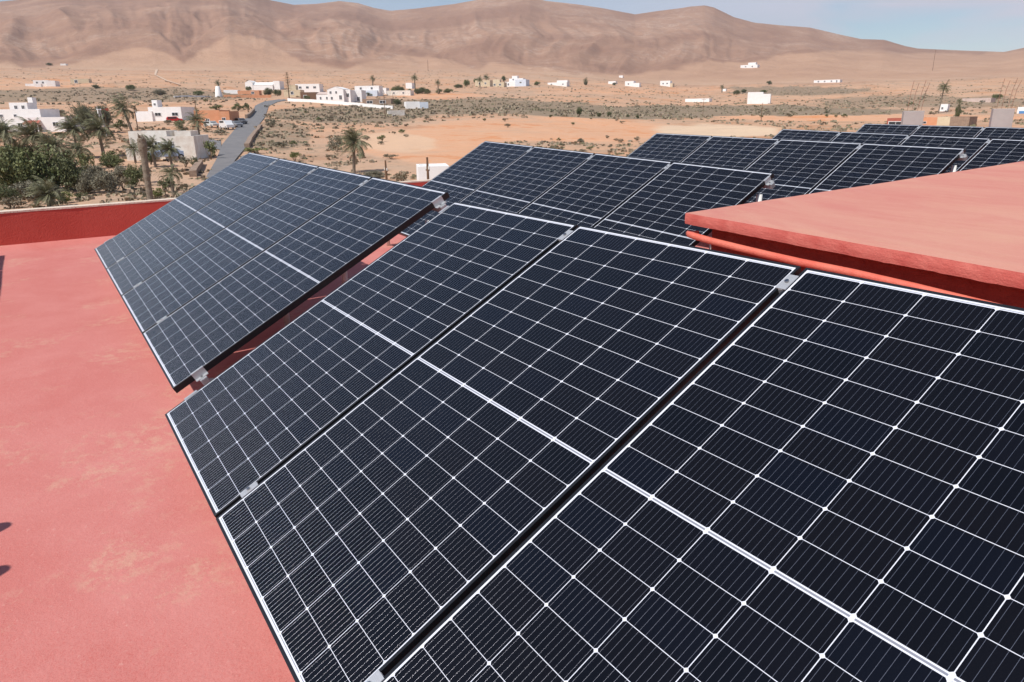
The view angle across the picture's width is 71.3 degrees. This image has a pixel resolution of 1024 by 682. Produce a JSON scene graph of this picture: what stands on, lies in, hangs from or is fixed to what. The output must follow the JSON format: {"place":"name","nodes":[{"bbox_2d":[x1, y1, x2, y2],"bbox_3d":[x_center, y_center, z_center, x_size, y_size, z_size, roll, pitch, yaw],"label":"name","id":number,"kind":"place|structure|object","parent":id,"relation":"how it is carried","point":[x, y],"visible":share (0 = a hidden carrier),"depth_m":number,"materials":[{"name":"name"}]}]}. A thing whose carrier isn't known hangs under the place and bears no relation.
{"place":"outdoors","nodes":[
{"label":"outdoors","id":0,"kind":"place"},
{"bbox_2d":[206,99,284,176],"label":"road","id":1,"kind":"structure","parent":0,"point":[232,148],"depth_m":120.09,"materials":[{"name":"asphalt"}]},
{"bbox_2d":[0,0,1023,209],"bbox_3d":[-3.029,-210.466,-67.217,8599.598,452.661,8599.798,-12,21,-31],"label":"ground","id":2,"kind":"structure","parent":0,"point":[694,48],"depth_m":1254.08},
{"bbox_2d":[0,183,21,202],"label":"shrub","id":3,"kind":"object","parent":2,"relation":"on","point":[10,192],"visible":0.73,"depth_m":46.55,"materials":[{"name":"green plant"}]},
{"bbox_2d":[0,117,22,148],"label":"palm tree","id":4,"kind":"object","parent":2,"relation":"on","point":[4,131],"visible":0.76,"depth_m":80.78,"materials":[{"name":"green plant"}]},
{"bbox_2d":[0,196,25,207],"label":"shrub","id":5,"kind":"object","parent":2,"relation":"on","point":[13,203],"visible":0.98,"depth_m":44.09,"materials":[{"name":"green plant"}]},
{"bbox_2d":[0,143,37,186],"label":"tree","id":6,"kind":"object","parent":2,"relation":"on","point":[5,164],"visible":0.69,"depth_m":49.76,"materials":[{"name":"green plant"}]},
{"bbox_2d":[9,141,43,153],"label":"shrub","id":7,"kind":"object","parent":2,"relation":"on","point":[30,147],"visible":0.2,"depth_m":82.40,"materials":[{"name":"green plant"}]},
{"bbox_2d":[7,116,51,155],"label":"palm tree","id":8,"kind":"object","parent":2,"relation":"on","point":[28,133],"visible":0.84,"depth_m":79.74,"materials":[{"name":"green plant"}]},
{"bbox_2d":[5,179,53,198],"bbox_3d":[-33.059,-10.321,48.985,3.333,1.488,2.967,5,19,19],"label":"shrub","id":9,"kind":"object","parent":2,"relation":"on","point":[21,187],"visible":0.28,"depth_m":48.46,"materials":[{"name":"green plant"}]},
{"bbox_2d":[7,142,69,186],"bbox_3d":[-33.967,-12.282,51.200,3.910,3.792,4.392,3,18,13],"label":"tree","id":10,"kind":"object","parent":2,"relation":"on","point":[36,164],"visible":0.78,"depth_m":50.47,"materials":[{"name":"green plant"}]},
{"bbox_2d":[0,97,83,131],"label":"house","id":11,"kind":"structure","parent":2,"relation":"on","point":[49,119],"depth_m":153.09,"materials":[{"name":"white"}]},
{"bbox_2d":[25,80,59,86],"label":"house","id":12,"kind":"structure","parent":2,"relation":"on","point":[41,83],"depth_m":495.51,"materials":[{"name":"white"}]},
{"bbox_2d":[22,175,67,207],"bbox_3d":[-28.683,-8.952,43.756,2.552,2.411,2.388,-12,21,-31],"label":"palm tree","id":13,"kind":"object","parent":2,"relation":"on","point":[42,189],"visible":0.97,"depth_m":43.55,"materials":[{"name":"green plant"}]},
{"bbox_2d":[32,131,71,158],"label":"palm tree","id":14,"kind":"object","parent":2,"relation":"on","point":[53,143],"visible":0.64,"depth_m":68.47,"materials":[{"name":"green plant"}]},
{"bbox_2d":[40,154,87,191],"bbox_3d":[-32.391,-12.027,51.817,3.272,2.998,2.913,5,19,16],"label":"tree","id":15,"kind":"object","parent":2,"relation":"on","point":[71,174],"visible":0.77,"depth_m":51.23,"materials":[{"name":"green plant"}]},
{"bbox_2d":[52,113,89,142],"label":"palm tree","id":16,"kind":"object","parent":2,"relation":"on","point":[71,127],"visible":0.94,"depth_m":83.92,"materials":[{"name":"green plant"}]},
{"bbox_2d":[61,133,95,161],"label":"palm tree","id":17,"kind":"object","parent":2,"relation":"on","point":[77,147],"visible":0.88,"depth_m":69.51,"materials":[{"name":"green plant"}]},
{"bbox_2d":[65,101,96,132],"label":"tamarisk tree","id":18,"kind":"object","parent":2,"relation":"on","point":[83,116],"visible":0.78,"depth_m":141.75,"materials":[{"name":"green plant"}]},
{"bbox_2d":[70,79,91,83],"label":"house","id":19,"kind":"structure","parent":2,"relation":"on","point":[80,80],"depth_m":567.73,"materials":[{"name":"white"}]},
{"bbox_2d":[75,153,94,167],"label":"shrub","id":20,"kind":"object","parent":2,"relation":"on","point":[85,159],"visible":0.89,"depth_m":68.53,"materials":[{"name":"green plant"}]},
{"bbox_2d":[75,171,98,193],"bbox_3d":[-30.076,-11.214,50.712,1.761,1.811,1.745,-12,21,-31],"label":"shrub","id":21,"kind":"object","parent":2,"relation":"on","point":[86,179],"visible":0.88,"depth_m":50.29,"materials":[{"name":"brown plant"}]},
{"bbox_2d":[78,113,116,155],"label":"palm tree","id":22,"kind":"object","parent":2,"relation":"on","point":[97,127],"visible":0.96,"depth_m":85.55,"materials":[{"name":"green plant"}]},
{"bbox_2d":[84,163,113,177],"bbox_3d":[-32.208,-12.727,55.091,2.626,1.971,2.338,0,18,3],"label":"shrub","id":23,"kind":"object","parent":2,"relation":"on","point":[93,168],"visible":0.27,"depth_m":54.66,"materials":[{"name":"green plant"}]},
{"bbox_2d":[93,104,113,128],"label":"tamarisk tree","id":24,"kind":"object","parent":2,"relation":"on","point":[107,117],"visible":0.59,"depth_m":149.68,"materials":[{"name":"green plant"}]},
{"bbox_2d":[88,169,120,191],"bbox_3d":[-28.805,-11.214,50.404,1.991,1.898,2.236,-10,20,-26],"label":"shrub","id":25,"kind":"object","parent":2,"relation":"on","point":[105,180],"visible":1,"depth_m":49.94,"materials":[{"name":"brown plant"}]},
{"bbox_2d":[98,154,123,166],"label":"shrub","id":26,"kind":"object","parent":2,"relation":"on","point":[115,159],"visible":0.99,"depth_m":72.06,"materials":[{"name":"green plant"}]},
{"bbox_2d":[110,165,130,177],"bbox_3d":[-32.386,-13.825,59.005,2.212,1.585,1.970,16,24,42],"label":"shrub","id":27,"kind":"object","parent":2,"relation":"on","point":[119,170],"visible":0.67,"depth_m":58.60,"materials":[{"name":"green plant"}]},
{"bbox_2d":[104,93,140,130],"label":"palm tree","id":28,"kind":"object","parent":2,"relation":"on","point":[120,105],"visible":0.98,"depth_m":154.63,"materials":[{"name":"green plant"}]},
{"bbox_2d":[113,175,131,189],"bbox_3d":[-28.346,-11.414,51.783,1.240,1.264,1.043,9,20,29],"label":"shrub","id":29,"kind":"object","parent":2,"relation":"on","point":[119,180],"visible":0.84,"depth_m":51.73,"materials":[{"name":"green plant"}]},
{"bbox_2d":[122,138,138,162],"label":"palm tree","id":30,"kind":"object","parent":2,"relation":"on","point":[130,147],"visible":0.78,"depth_m":77.08,"materials":[{"name":"green plant"}]},
{"bbox_2d":[122,163,142,185],"bbox_3d":[-29.139,-12.708,54.986,1.621,1.963,1.636,6,19,20],"label":"shrub","id":31,"kind":"object","parent":2,"relation":"on","point":[135,176],"visible":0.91,"depth_m":54.65,"materials":[{"name":"green plant"}]},
{"bbox_2d":[136,133,153,199],"bbox_3d":[-17.870,-7.743,35.074,0.479,4.746,0.481,-12,21,-31],"label":"dead palm trunk","id":32,"kind":"object","parent":2,"relation":"on","point":[142,144],"visible":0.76,"depth_m":34.69,"materials":[{"name":"wood"}]},
{"bbox_2d":[135,134,163,166],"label":"palm tree","id":33,"kind":"object","parent":2,"relation":"on","point":[151,145],"visible":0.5,"depth_m":71.42,"materials":[{"name":"green plant"}]},
{"bbox_2d":[135,100,193,121],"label":"house","id":34,"kind":"structure","parent":2,"relation":"on","point":[156,111],"depth_m":202.70,"materials":[{"name":"white"}]},
{"bbox_2d":[157,178,174,190],"bbox_3d":[-24.605,-11.111,50.876,0.986,1.142,1.212,9,20,28],"label":"shrub","id":35,"kind":"object","parent":2,"relation":"on","point":[166,185],"visible":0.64,"depth_m":50.68,"materials":[{"name":"green plant"}]},
{"bbox_2d":[154,137,180,168],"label":"palm tree","id":36,"kind":"object","parent":2,"relation":"on","point":[170,150],"visible":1,"depth_m":66.90,"materials":[{"name":"green plant"}]},
{"bbox_2d":[126,130,209,160],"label":"house","id":37,"kind":"structure","parent":2,"relation":"on","point":[190,143],"depth_m":81.51,"materials":[{"name":"stone"}]},
{"bbox_2d":[154,164,182,194],"bbox_3d":[-23.102,-10.732,48.089,1.768,2.507,1.459,-1,18,0],"label":"palm tree","id":38,"kind":"object","parent":2,"relation":"on","point":[170,175],"visible":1,"depth_m":47.93,"materials":[{"name":"green plant"}]},
{"bbox_2d":[189,159,202,176],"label":"stone wall","id":39,"kind":"structure","parent":2,"relation":"on","point":[195,168],"depth_m":65.09,"materials":[{"name":"stone"}]},
{"bbox_2d":[184,107,208,134],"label":"palm tree","id":40,"kind":"object","parent":2,"relation":"on","point":[196,121],"visible":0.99,"depth_m":127.54,"materials":[{"name":"green plant"}]},
{"bbox_2d":[203,140,216,159],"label":"shrub","id":41,"kind":"object","parent":2,"relation":"on","point":[211,148],"visible":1,"depth_m":80.39,"materials":[{"name":"green plant"}]},
{"bbox_2d":[193,110,238,124],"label":"house","id":42,"kind":"structure","parent":2,"relation":"on","point":[215,115],"depth_m":178.19,"materials":[{"name":"ceramic"}]},
{"bbox_2d":[219,120,233,128],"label":"parked car","id":43,"kind":"object","parent":2,"relation":"on","point":[226,124],"visible":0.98,"depth_m":158.82,"materials":[{"name":"white paint"}]},
{"bbox_2d":[224,95,270,97],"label":"garden wall","id":44,"kind":"structure","parent":2,"relation":"on","point":[253,96],"depth_m":381.56,"materials":[{"name":"paint"}]},
{"bbox_2d":[237,90,261,94],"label":"outbuilding","id":45,"kind":"structure","parent":2,"relation":"on","point":[256,92],"depth_m":461.47,"materials":[{"name":"concrete"}]},
{"bbox_2d":[244,124,262,147],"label":"stone wall","id":46,"kind":"structure","parent":2,"relation":"on","point":[250,139],"depth_m":123.12,"materials":[{"name":"stone"}]},
{"bbox_2d":[245,80,283,89],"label":"house","id":47,"kind":"structure","parent":2,"relation":"on","point":[273,85],"depth_m":530.20,"materials":[{"name":"paint"}]},
{"bbox_2d":[283,85,303,96],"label":"house","id":48,"kind":"structure","parent":2,"relation":"on","point":[295,91],"depth_m":388.01,"materials":[{"name":"white"}]},
{"bbox_2d":[295,84,323,91],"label":"house","id":49,"kind":"structure","parent":2,"relation":"on","point":[312,87],"depth_m":498.62,"materials":[{"name":"white"}]},
{"bbox_2d":[300,92,318,99],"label":"outbuilding","id":50,"kind":"structure","parent":2,"relation":"on","point":[312,95],"depth_m":348.59,"materials":[{"name":"paint"}]},
{"bbox_2d":[316,87,354,101],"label":"house","id":51,"kind":"structure","parent":2,"relation":"on","point":[341,94],"depth_m":336.00,"materials":[{"name":"white"}]},
{"bbox_2d":[328,135,342,151],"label":"shrub","id":52,"kind":"object","parent":2,"relation":"on","point":[336,144],"visible":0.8,"depth_m":93.58,"materials":[{"name":"green plant"}]},
{"bbox_2d":[287,98,392,108],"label":"garden wall","id":53,"kind":"structure","parent":2,"relation":"on","point":[335,102],"depth_m":306.90,"materials":[{"name":"paint"}]},
{"bbox_2d":[337,126,372,172],"bbox_3d":[-14.476,-17.185,64.859,3.132,4.528,3.131,-12,21,-31],"label":"palm tree","id":54,"kind":"object","parent":2,"relation":"on","point":[353,141],"visible":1,"depth_m":64.26,"materials":[{"name":"green plant"}]},
{"bbox_2d":[0,179,711,681],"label":"flat roof building","id":55,"kind":"structure","parent":2,"relation":"on","point":[118,563],"depth_m":3.17,"materials":[{"name":"red paint"}]},
{"bbox_2d":[104,154,446,384],"bbox_3d":[-2.180,-0.540,6.134,1.861,1.026,4.700,-40,34,-18],"label":"mounting rack","id":56,"kind":"object","parent":55,"relation":"on","point":[201,372],"visible":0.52,"depth_m":4.33,"materials":[{"name":"silver metal"}]},
{"bbox_2d":[94,152,279,268],"bbox_3d":[-3.314,-1.372,7.255,1.912,0.036,1.134,-40,34,-18],"label":"solar panel","id":57,"kind":"object","parent":56,"relation":"attached to","point":[149,228],"visible":0.79,"depth_m":7.19,"materials":[{"name":"black"}]},
{"bbox_2d":[106,158,318,295],"bbox_3d":[-2.675,-1.070,6.342,1.912,0.036,1.134,-40,34,-18],"label":"solar panel","id":58,"kind":"object","parent":56,"relation":"attached to","point":[143,263],"visible":0.78,"depth_m":6.27,"materials":[{"name":"black"}]},
{"bbox_2d":[121,166,371,332],"bbox_3d":[-2.037,-0.768,5.429,1.912,0.036,1.134,-40,34,-18],"label":"solar panel","id":59,"kind":"object","parent":56,"relation":"attached to","point":[171,288],"visible":0.81,"depth_m":5.35,"materials":[{"name":"black"}]},
{"bbox_2d":[142,177,449,392],"bbox_3d":[-1.399,-0.465,4.516,1.912,0.038,1.134,-40,34,-18],"label":"solar panel","id":60,"kind":"object","parent":56,"relation":"attached to","point":[223,319],"visible":1,"depth_m":4.39,"materials":[{"name":"black"}]},
{"bbox_2d":[184,206,798,681],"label":"mounting rack","id":61,"kind":"object","parent":55,"relation":"on","point":[786,282],"visible":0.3,"depth_m":2.26,"materials":[{"name":"silver metal"}]},
{"bbox_2d":[165,202,577,517],"bbox_3d":[-0.704,-0.068,3.380,1.912,0.038,1.134,-40,33,-18],"label":"solar panel","id":62,"kind":"object","parent":61,"relation":"attached to","point":[261,412],"visible":0.82,"depth_m":3.26,"materials":[{"name":"black"}]},
{"bbox_2d":[216,225,801,681],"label":"solar panel","id":63,"kind":"object","parent":61,"relation":"attached to","point":[388,525],"visible":0.91,"depth_m":2.30,"materials":[{"name":"black"}]},
{"bbox_2d":[382,267,1023,681],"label":"solar panel","id":64,"kind":"object","parent":61,"relation":"attached to","point":[810,475],"visible":1,"depth_m":1.64,"materials":[{"name":"black"}]},
{"bbox_2d":[387,143,774,248],"bbox_3d":[0.386,-1.043,7.682,1.869,1.042,4.700,-40,34,-17],"label":"mounting rack","id":65,"kind":"object","parent":55,"relation":"on","point":[769,183],"visible":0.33,"depth_m":5.87,"materials":[{"name":"silver metal"}]},
{"bbox_2d":[399,141,533,236],"bbox_3d":[-0.738,-1.909,8.790,1.912,0.039,1.134,-40,34,-17],"label":"solar panel","id":66,"kind":"object","parent":65,"relation":"attached to","point":[468,174],"visible":0.5,"depth_m":8.79,"materials":[{"name":"black"}]},
{"bbox_2d":[460,146,594,212],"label":"solar panel","id":67,"kind":"object","parent":65,"relation":"attached to","point":[525,180],"visible":0.51,"depth_m":7.93,"materials":[{"name":"black"}]},
{"bbox_2d":[519,153,671,226],"bbox_3d":[0.521,-1.263,6.967,1.912,0.037,1.134,-40,34,-17],"label":"solar panel","id":68,"kind":"object","parent":65,"relation":"attached to","point":[594,189],"visible":0.48,"depth_m":7.03,"materials":[{"name":"black"}]},
{"bbox_2d":[594,162,773,245],"bbox_3d":[1.151,-0.941,6.055,1.912,0.037,1.134,-40,34,-17],"label":"solar panel","id":69,"kind":"object","parent":65,"relation":"attached to","point":[662,204],"visible":0.54,"depth_m":6.16,"materials":[{"name":"black"}]},
{"bbox_2d":[652,134,967,171],"bbox_3d":[2.971,-1.623,9.241,1.880,1.063,4.700,-40,33,-17],"label":"mounting rack","id":70,"kind":"object","parent":55,"relation":"on","point":[963,156],"visible":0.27,"depth_m":7.40,"materials":[{"name":"silver metal"}]},
{"bbox_2d":[627,133,711,162],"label":"solar panel","id":71,"kind":"object","parent":70,"relation":"attached to","point":[672,148],"visible":0.41,"depth_m":10.50,"materials":[{"name":"black"}]},
{"bbox_2d":[680,136,779,169],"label":"solar panel","id":72,"kind":"object","parent":70,"relation":"attached to","point":[742,153],"visible":0.42,"depth_m":9.56,"materials":[{"name":"black"}]},
{"bbox_2d":[744,139,862,203],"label":"solar panel","id":73,"kind":"object","parent":70,"relation":"attached to","point":[799,167],"visible":0.47,"depth_m":8.50,"materials":[{"name":"black"}]},
{"bbox_2d":[808,143,965,193],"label":"solar panel","id":74,"kind":"object","parent":70,"relation":"attached to","point":[864,164],"visible":0.49,"depth_m":7.78,"materials":[{"name":"black"}]},
{"bbox_2d":[685,161,1023,307],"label":"stair housing","id":75,"kind":"object","parent":55,"relation":"on","point":[960,232],"visible":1,"depth_m":4.26,"materials":[{"name":"paint"}]},
{"bbox_2d":[686,230,999,303],"bbox_3d":[2.196,-0.187,3.438,0.107,0.250,3.632,-12,21,-31],"label":"pipe","id":76,"kind":"object","parent":75,"relation":"attached to","point":[697,236],"depth_m":4.07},
{"bbox_2d":[355,90,365,101],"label":"house","id":77,"kind":"structure","parent":2,"relation":"on","point":[360,95],"depth_m":342.86,"materials":[{"name":"white"}]},
{"bbox_2d":[355,86,382,95],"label":"house","id":78,"kind":"structure","parent":2,"relation":"on","point":[376,90],"depth_m":401.53,"materials":[{"name":"white"}]},
{"bbox_2d":[362,170,384,177],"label":"shrub","id":79,"kind":"object","parent":2,"relation":"on","point":[374,173],"visible":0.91,"depth_m":60.04,"materials":[{"name":"green plant"}]},
{"bbox_2d":[362,98,393,103],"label":"shed","id":80,"kind":"structure","parent":2,"relation":"on","point":[375,101],"depth_m":318.19,"materials":[{"name":"paint"}]},
{"bbox_2d":[387,110,404,115],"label":"stone wall","id":81,"kind":"structure","parent":2,"relation":"on","point":[398,112],"depth_m":223.11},
{"bbox_2d":[387,90,413,95],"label":"house","id":82,"kind":"structure","parent":2,"relation":"on","point":[405,92],"depth_m":410.71,"materials":[{"name":"white"}]},
{"bbox_2d":[393,170,410,180],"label":"shrub","id":83,"kind":"object","parent":2,"relation":"on","point":[398,176],"visible":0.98,"depth_m":56.51,"materials":[{"name":"green plant"}]},
{"bbox_2d":[404,101,427,108],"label":"house","id":84,"kind":"structure","parent":2,"relation":"on","point":[414,105],"depth_m":284.10,"materials":[{"name":"paint"}]},
{"bbox_2d":[416,163,448,179],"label":"house","id":85,"kind":"structure","parent":2,"relation":"on","point":[436,169],"depth_m":53.12,"materials":[{"name":"paint"}]},
{"bbox_2d":[475,80,492,86],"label":"house","id":86,"kind":"structure","parent":2,"relation":"on","point":[486,83],"depth_m":581.99,"materials":[{"name":"white"}]},
{"bbox_2d":[493,79,506,86],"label":"house","id":87,"kind":"structure","parent":2,"relation":"on","point":[497,82],"depth_m":611.76,"materials":[{"name":"white"}]},
{"bbox_2d":[0,68,1023,209],"bbox_3d":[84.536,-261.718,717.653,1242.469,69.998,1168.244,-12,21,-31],"label":"scrub","id":88,"kind":"object","parent":2,"relation":"on","point":[133,194],"visible":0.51,"depth_m":247.82,"materials":[{"name":"plant"}]},
{"bbox_2d":[507,76,528,86],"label":"house","id":89,"kind":"structure","parent":2,"relation":"on","point":[514,81],"depth_m":636.85,"materials":[{"name":"white"}]},
{"bbox_2d":[548,80,569,86],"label":"house","id":90,"kind":"structure","parent":2,"relation":"on","point":[565,83],"depth_m":649.62,"materials":[{"name":"white"}]},
{"bbox_2d":[685,98,711,101],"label":"house","id":91,"kind":"structure","parent":2,"relation":"on","point":[698,100],"depth_m":447.73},
{"bbox_2d":[747,92,770,103],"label":"house","id":92,"kind":"structure","parent":2,"relation":"on","point":[757,98],"depth_m":373.40,"materials":[{"name":"paint"}]},
{"bbox_2d":[887,118,900,124],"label":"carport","id":93,"kind":"object","parent":2,"relation":"on","point":[896,121],"visible":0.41,"depth_m":181.55,"materials":[{"name":"red ceramic"}]},
{"bbox_2d":[901,81,929,125],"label":"concrete column","id":94,"kind":"structure","parent":2,"relation":"on","point":[912,117],"depth_m":18.38,"materials":[{"name":"grey"}]},
{"bbox_2d":[923,117,937,125],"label":"hut","id":95,"kind":"object","parent":2,"relation":"on","point":[929,120],"visible":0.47,"depth_m":178.04,"materials":[{"name":"paint"}]},
{"bbox_2d":[936,80,950,112],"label":"palm tree","id":96,"kind":"object","parent":2,"relation":"on","point":[943,88],"visible":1,"depth_m":269.96,"materials":[{"name":"green plant"}]},
{"bbox_2d":[936,116,977,125],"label":"hut","id":97,"kind":"object","parent":2,"relation":"on","point":[958,121],"visible":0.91,"depth_m":169.00,"materials":[{"name":"paint"}]},
{"bbox_2d":[962,98,995,101],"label":"shed","id":98,"kind":"structure","parent":2,"relation":"on","point":[978,99],"depth_m":340.63,"materials":[{"name":"paint"}]},
{"bbox_2d":[988,78,1021,126],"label":"concrete column","id":99,"kind":"structure","parent":2,"relation":"on","point":[1001,117],"depth_m":17.45,"materials":[{"name":"grey"}]},
{"bbox_2d":[0,0,1023,51],"label":"sky","id":100,"kind":"structure","parent":0,"point":[963,25],"materials":[{"name":"blue"}]},
{"bbox_3d":[5.539,-2.150,10.845,1.879,1.060,4.700,-39,34,-17],"label":"mounting rack","id":101,"kind":"object","parent":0,"visible":0},
{"bbox_2d":[772,129,840,141],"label":"solar panel","id":102,"kind":"object","parent":101,"relation":"attached to","point":[807,135],"visible":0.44,"depth_m":12.17,"materials":[{"name":"black"}]},
{"bbox_2d":[831,132,909,144],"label":"solar panel","id":103,"kind":"object","parent":101,"relation":"attached to","point":[873,138],"visible":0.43,"depth_m":11.25,"materials":[{"name":"black"}]},
{"bbox_2d":[900,135,990,172],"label":"solar panel","id":104,"kind":"object","parent":101,"relation":"attached to","point":[973,146],"visible":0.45,"depth_m":10.21,"materials":[{"name":"black"}]},
{"bbox_2d":[959,139,1023,170],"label":"solar panel","id":105,"kind":"object","parent":101,"relation":"attached to","point":[993,152],"visible":0.28,"depth_m":9.62,"materials":[{"name":"black"}]},
{"bbox_3d":[8.034,-2.864,12.863,1.891,1.083,4.700,-40,34,-18],"label":"mounting rack","id":106,"kind":"object","parent":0,"visible":0},
{"bbox_2d":[856,124,919,134],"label":"solar panel","id":107,"kind":"object","parent":106,"relation":"attached to","point":[891,129],"visible":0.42,"depth_m":14.17,"materials":[{"name":"black"}]},
{"bbox_2d":[911,125,983,137],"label":"solar panel","id":108,"kind":"object","parent":106,"relation":"attached to","point":[955,131],"visible":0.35,"depth_m":13.25,"materials":[{"name":"black"}]},
{"bbox_2d":[975,127,1023,139],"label":"solar panel","id":109,"kind":"object","parent":106,"relation":"attached to","point":[1012,133],"visible":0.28,"depth_m":12.53,"materials":[{"name":"black"}]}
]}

